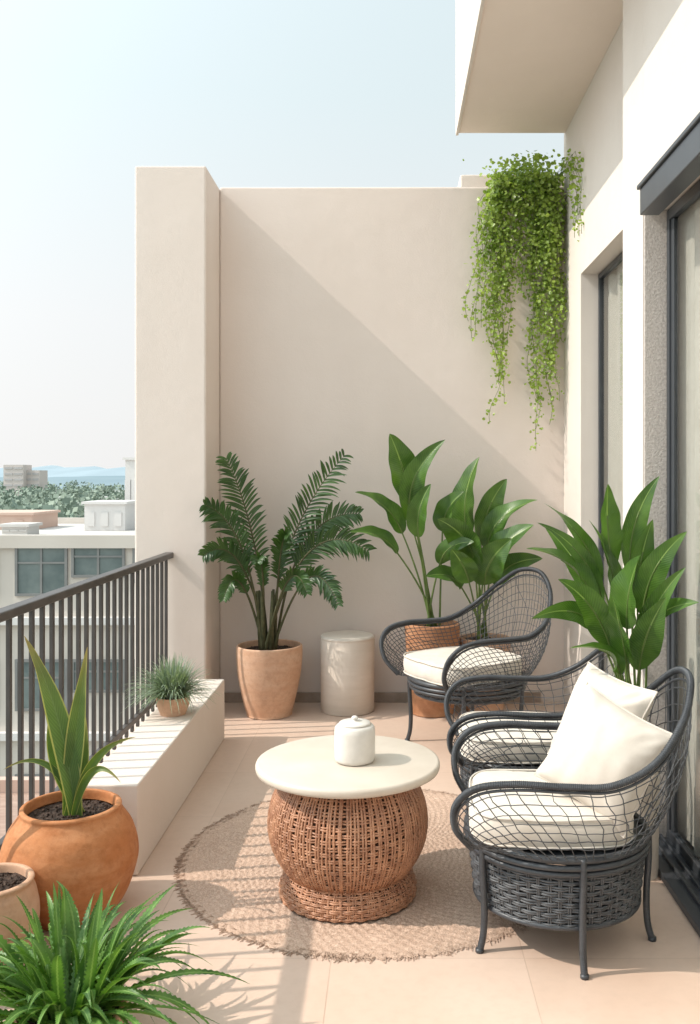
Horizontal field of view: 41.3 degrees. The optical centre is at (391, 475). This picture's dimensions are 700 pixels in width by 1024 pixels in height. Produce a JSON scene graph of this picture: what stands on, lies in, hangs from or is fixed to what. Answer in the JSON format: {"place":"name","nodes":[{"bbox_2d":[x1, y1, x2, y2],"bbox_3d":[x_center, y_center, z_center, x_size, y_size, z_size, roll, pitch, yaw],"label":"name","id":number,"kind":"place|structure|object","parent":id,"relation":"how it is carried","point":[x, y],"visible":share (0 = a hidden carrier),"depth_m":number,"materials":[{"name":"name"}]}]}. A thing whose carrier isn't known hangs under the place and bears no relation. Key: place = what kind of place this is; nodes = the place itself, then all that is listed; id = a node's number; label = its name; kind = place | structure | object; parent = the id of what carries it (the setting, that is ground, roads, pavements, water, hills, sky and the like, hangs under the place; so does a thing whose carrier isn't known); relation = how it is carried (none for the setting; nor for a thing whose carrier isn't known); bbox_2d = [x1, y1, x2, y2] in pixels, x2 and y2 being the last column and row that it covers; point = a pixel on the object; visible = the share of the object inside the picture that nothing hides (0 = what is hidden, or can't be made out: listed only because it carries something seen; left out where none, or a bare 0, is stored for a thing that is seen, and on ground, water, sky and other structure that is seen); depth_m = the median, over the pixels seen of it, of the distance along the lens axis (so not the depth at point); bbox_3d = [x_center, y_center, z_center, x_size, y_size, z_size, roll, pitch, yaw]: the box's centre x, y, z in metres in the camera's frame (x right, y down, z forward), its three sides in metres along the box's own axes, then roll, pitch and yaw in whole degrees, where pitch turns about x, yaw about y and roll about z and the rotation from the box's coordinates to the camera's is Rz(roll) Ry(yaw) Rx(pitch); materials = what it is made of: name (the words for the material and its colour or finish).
{"place":"outdoors","nodes":[
{"label":"outdoors","id":0,"kind":"place"},
{"bbox_2d":[0,777,57,838],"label":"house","id":1,"kind":"structure","parent":0,"point":[14,801],"depth_m":16.71,"materials":[{"name":"concrete"}]},
{"bbox_2d":[0,465,124,476],"bbox_3d":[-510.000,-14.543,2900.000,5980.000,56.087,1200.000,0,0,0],"label":"hills","id":2,"kind":"structure","parent":0,"point":[56,471],"depth_m":2608.88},
{"bbox_2d":[0,476,124,489],"bbox_3d":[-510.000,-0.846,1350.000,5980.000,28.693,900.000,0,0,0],"label":"sea","id":3,"kind":"structure","parent":0,"point":[107,480],"depth_m":1034.58,"materials":[{"name":"blue liquid"}]},
{"bbox_2d":[0,518,134,776],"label":"neighbouring building","id":4,"kind":"structure","parent":0,"point":[66,552],"depth_m":24.98,"materials":[{"name":"white paint"}]},
{"bbox_2d":[0,522,42,534],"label":"rooftop vent","id":5,"kind":"object","parent":4,"relation":"on","point":[21,528],"visible":0.96,"depth_m":29.00,"materials":[{"name":"grey concrete"}]},
{"bbox_2d":[0,510,60,529],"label":"rooftop shed","id":6,"kind":"structure","parent":4,"relation":"on","point":[48,518],"depth_m":32.99,"materials":[{"name":"beige concrete"}]},
{"bbox_2d":[15,774,48,776],"bbox_3d":[-9.435,8.745,24.968,1.410,1.390,0.056,0,0,0],"label":"window","id":7,"kind":"structure","parent":4,"relation":"in","point":[16,775],"depth_m":24.94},
{"bbox_2d":[15,659,66,710],"bbox_3d":[-9.435,5.645,24.968,1.410,1.390,0.056,0,0,0],"label":"window","id":8,"kind":"structure","parent":4,"relation":"in","point":[26,661],"depth_m":24.98,"materials":[{"name":"grey glass"}]},
{"bbox_2d":[15,548,67,595],"bbox_3d":[-9.435,2.545,24.968,1.410,1.390,0.056,0,0,0],"label":"window","id":9,"kind":"structure","parent":4,"relation":"in","point":[38,571],"depth_m":24.98,"materials":[{"name":"glass"}]},
{"bbox_2d":[71,548,124,577],"bbox_3d":[-7.900,2.295,24.968,1.440,0.890,0.056,0,0,0],"label":"window","id":10,"kind":"structure","parent":4,"relation":"in","point":[85,562],"depth_m":24.98,"materials":[{"name":"glass"}]},
{"bbox_2d":[73,659,123,692],"bbox_3d":[-7.900,5.395,24.968,1.440,0.890,0.056,0,0,0],"label":"window","id":11,"kind":"structure","parent":4,"relation":"in","point":[74,660],"depth_m":24.98,"materials":[{"name":"grey glass"}]},
{"bbox_2d":[81,500,134,530],"bbox_3d":[-9.900,1.393,33.000,1.560,1.005,2.160,0,0,0],"label":"rooftop unit","id":12,"kind":"object","parent":4,"relation":"on","point":[109,515],"visible":0.93,"depth_m":32.00,"materials":[{"name":"white metal"}]},
{"bbox_2d":[132,548,134,582],"bbox_3d":[-6.300,2.370,24.968,1.340,1.040,0.056,0,0,0],"label":"window","id":13,"kind":"structure","parent":4,"relation":"in","point":[133,549],"depth_m":24.94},
{"bbox_2d":[134,659,134,697],"bbox_3d":[-6.300,5.470,24.968,1.340,1.040,0.056,0,0,0],"label":"window","id":14,"kind":"structure","parent":4,"relation":"in","point":[134,659],"depth_m":24.94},
{"bbox_2d":[123,457,134,499],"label":"stair tower","id":15,"kind":"structure","parent":0,"point":[129,478],"depth_m":34.97,"materials":[{"name":"white concrete"}]},
{"bbox_2d":[121,652,222,716],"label":"potted grass","id":16,"kind":"object","parent":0,"point":[171,687],"depth_m":4.45,"materials":[{"name":"plant"}]},
{"bbox_2d":[0,0,563,468],"label":"sky","id":17,"kind":"structure","parent":0,"point":[253,93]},
{"bbox_2d":[0,702,699,1023],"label":"balcony floor","id":18,"kind":"structure","parent":0,"point":[532,975],"depth_m":2.83,"materials":[{"name":"tile"}]},
{"bbox_2d":[0,862,39,966],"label":"clay pot","id":19,"kind":"object","parent":18,"relation":"on","point":[20,886],"visible":0.73,"depth_m":2.81,"materials":[{"name":"ceramic"}]},
{"bbox_2d":[0,636,138,930],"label":"potted sword plant","id":20,"kind":"object","parent":18,"relation":"on","point":[76,837],"visible":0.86,"depth_m":3.11,"materials":[{"name":"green plant"}]},
{"bbox_2d":[0,881,248,1023],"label":"potted fern","id":21,"kind":"object","parent":18,"relation":"on","point":[45,984],"visible":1,"depth_m":2.44,"materials":[{"name":"green plant"}]},
{"bbox_2d":[97,704,156,765],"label":"kerb wall","id":22,"kind":"structure","parent":18,"relation":"on","point":[105,757],"depth_m":4.82,"materials":[{"name":"paint"}]},
{"bbox_2d":[0,552,173,849],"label":"balcony railing","id":23,"kind":"object","parent":22,"relation":"on","point":[20,609],"visible":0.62,"depth_m":4.25,"materials":[{"name":"metal"}]},
{"bbox_2d":[87,679,223,874],"bbox_3d":[-1.060,1.329,4.375,0.220,0.342,1.810,0,0,0],"label":"ledge","id":24,"kind":"object","parent":18,"relation":"on","point":[157,764],"visible":0.66,"depth_m":3.99,"materials":[{"name":"paint"}]},
{"bbox_2d":[135,166,219,712],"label":"wall pillar","id":25,"kind":"structure","parent":18,"relation":"on","point":[177,335],"depth_m":5.70,"materials":[{"name":"beige paint"}]},
{"bbox_2d":[198,449,376,719],"bbox_3d":[-0.625,0.665,5.775,1.078,1.669,0.504,0,0,0],"label":"potted palm","id":26,"kind":"object","parent":18,"relation":"on","point":[269,663],"visible":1,"depth_m":5.73,"materials":[{"name":"plant"}]},
{"bbox_2d":[320,630,374,716],"bbox_3d":[-0.280,1.256,5.930,0.350,0.485,0.350,0,0,0],"label":"side stool","id":27,"kind":"object","parent":18,"relation":"on","point":[347,673],"visible":0.99,"depth_m":5.78,"materials":[{"name":"ceramic"}]},
{"bbox_2d":[171,789,558,963],"bbox_3d":[-0.071,1.493,3.658,1.551,0.013,1.628,0,0,0],"label":"round rug","id":28,"kind":"object","parent":18,"relation":"on","point":[230,870],"visible":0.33,"depth_m":3.24,"materials":[{"name":"carpet"}]},
{"bbox_2d":[255,735,439,922],"bbox_3d":[-0.155,1.251,3.320,0.658,0.470,0.658,0,0,0],"label":"coffee table","id":29,"kind":"object","parent":28,"relation":"on","point":[347,843],"visible":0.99,"depth_m":3.11,"materials":[{"name":"wicker"}]},
{"bbox_2d":[334,715,374,765],"bbox_3d":[-0.130,0.935,3.300,0.146,0.161,0.146,0,0,0],"label":"ceramic jar","id":30,"kind":"object","parent":29,"relation":"on","point":[354,740],"visible":1,"depth_m":3.24,"materials":[{"name":"white ceramic"}]},
{"bbox_2d":[220,187,563,701],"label":"boundary wall","id":31,"kind":"structure","parent":18,"relation":"on","point":[344,324],"depth_m":6.15,"materials":[{"name":"beige paint"}]},
{"bbox_2d":[224,692,540,701],"bbox_3d":[-0.072,1.467,6.138,2.125,0.064,0.021,0,0,0],"label":"skirting board","id":32,"kind":"object","parent":31,"relation":"attached to","point":[316,696],"visible":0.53,"depth_m":6.13,"materials":[{"name":"stone"}]},
{"bbox_2d":[458,175,563,186],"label":"parapet block","id":33,"kind":"structure","parent":31,"relation":"attached to","point":[471,181],"depth_m":6.45,"materials":[{"name":"beige paint"}]},
{"bbox_2d":[461,149,585,449],"bbox_3d":[0.992,-1.137,5.996,0.963,1.952,0.691,0,0,40],"label":"hanging vine","id":34,"kind":"object","parent":33,"relation":"hanging from","point":[540,184],"visible":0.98,"depth_m":6.03,"materials":[{"name":"green plant"}]},
{"bbox_2d":[350,434,473,717],"bbox_3d":[0.125,0.620,5.796,0.750,1.761,0.478,0,0,0],"label":"potted plant","id":35,"kind":"object","parent":18,"relation":"on","point":[408,469],"visible":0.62,"depth_m":5.72,"materials":[{"name":"green plant"}]},
{"bbox_2d":[379,567,552,740],"bbox_3d":[0.467,1.018,5.217,0.865,0.966,0.786,0,0,-32],"label":"wicker chair","id":36,"kind":"object","parent":18,"relation":"on","point":[443,669],"visible":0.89,"depth_m":5.07,"materials":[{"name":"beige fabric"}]},
{"bbox_2d":[426,457,541,710],"bbox_3d":[0.608,0.690,5.760,0.557,1.621,0.634,0,0,29],"label":"potted plant","id":37,"kind":"object","parent":18,"relation":"on","point":[491,561],"visible":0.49,"depth_m":5.78,"materials":[{"name":"green plant"}]},
{"bbox_2d":[444,637,628,811],"bbox_3d":[0.614,1.085,3.929,0.771,0.832,0.700,0,0,2],"label":"wicker chair","id":38,"kind":"object","parent":18,"relation":"on","point":[460,725],"visible":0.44,"depth_m":3.73,"materials":[{"name":"grey wicker"}]},
{"bbox_2d":[450,666,694,980],"bbox_3d":[0.589,1.067,3.068,0.786,0.868,0.714,0,0,4],"label":"wicker chair","id":39,"kind":"object","parent":18,"relation":"on","point":[523,830],"visible":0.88,"depth_m":2.83,"materials":[{"name":"grey wicker"}]},
{"bbox_2d":[547,661,657,753],"bbox_3d":[0.713,0.850,3.169,0.237,0.359,0.355,0,0,-16],"label":"throw pillow","id":40,"kind":"object","parent":39,"relation":"on","point":[635,700],"visible":0.38,"depth_m":3.14,"materials":[{"name":"fabric"}]},
{"bbox_2d":[534,681,671,838],"bbox_3d":[0.685,0.900,2.970,0.251,0.426,0.419,0,0,-37],"label":"throw pillow","id":41,"kind":"object","parent":39,"relation":"on","point":[602,738],"visible":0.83,"depth_m":2.90,"materials":[{"name":"fabric"}]},
{"bbox_2d":[456,0,699,936],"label":"apartment wall","id":42,"kind":"structure","parent":18,"relation":"on","point":[610,89],"depth_m":4.02,"materials":[{"name":"beige paint"}]},
{"bbox_2d":[598,251,622,670],"bbox_3d":[1.265,0.128,5.000,0.030,2.685,1.194,0,0,0],"label":"window","id":43,"kind":"structure","parent":42,"relation":"in","point":[619,258],"depth_m":5.57,"materials":[{"name":"metal"}]},
{"bbox_2d":[667,180,699,878],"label":"sliding door","id":44,"kind":"structure","parent":42,"relation":"in","point":[692,195],"depth_m":3.71,"materials":[{"name":"metal"}]},
{"bbox_2d":[527,476,698,881],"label":"potted plant","id":45,"kind":"object","parent":18,"relation":"on","point":[641,585],"visible":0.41,"depth_m":3.37,"materials":[{"name":"green plant"}]},
{"label":"ground","id":46,"kind":"structure","parent":0,"visible":0},
{"bbox_2d":[3,465,31,495],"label":"distant building","id":47,"kind":"structure","parent":46,"relation":"on","point":[15,476],"depth_m":420.00,"materials":[{"name":"grey concrete"}]},
{"bbox_2d":[27,470,47,503],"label":"distant building","id":48,"kind":"structure","parent":46,"relation":"on","point":[38,478],"depth_m":424.00,"materials":[{"name":"grey concrete"}]},
{"bbox_2d":[0,480,124,517],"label":"wood","id":49,"kind":"object","parent":46,"relation":"on","point":[68,505],"visible":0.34,"depth_m":236.44,"materials":[{"name":"green plant"}]}
]}

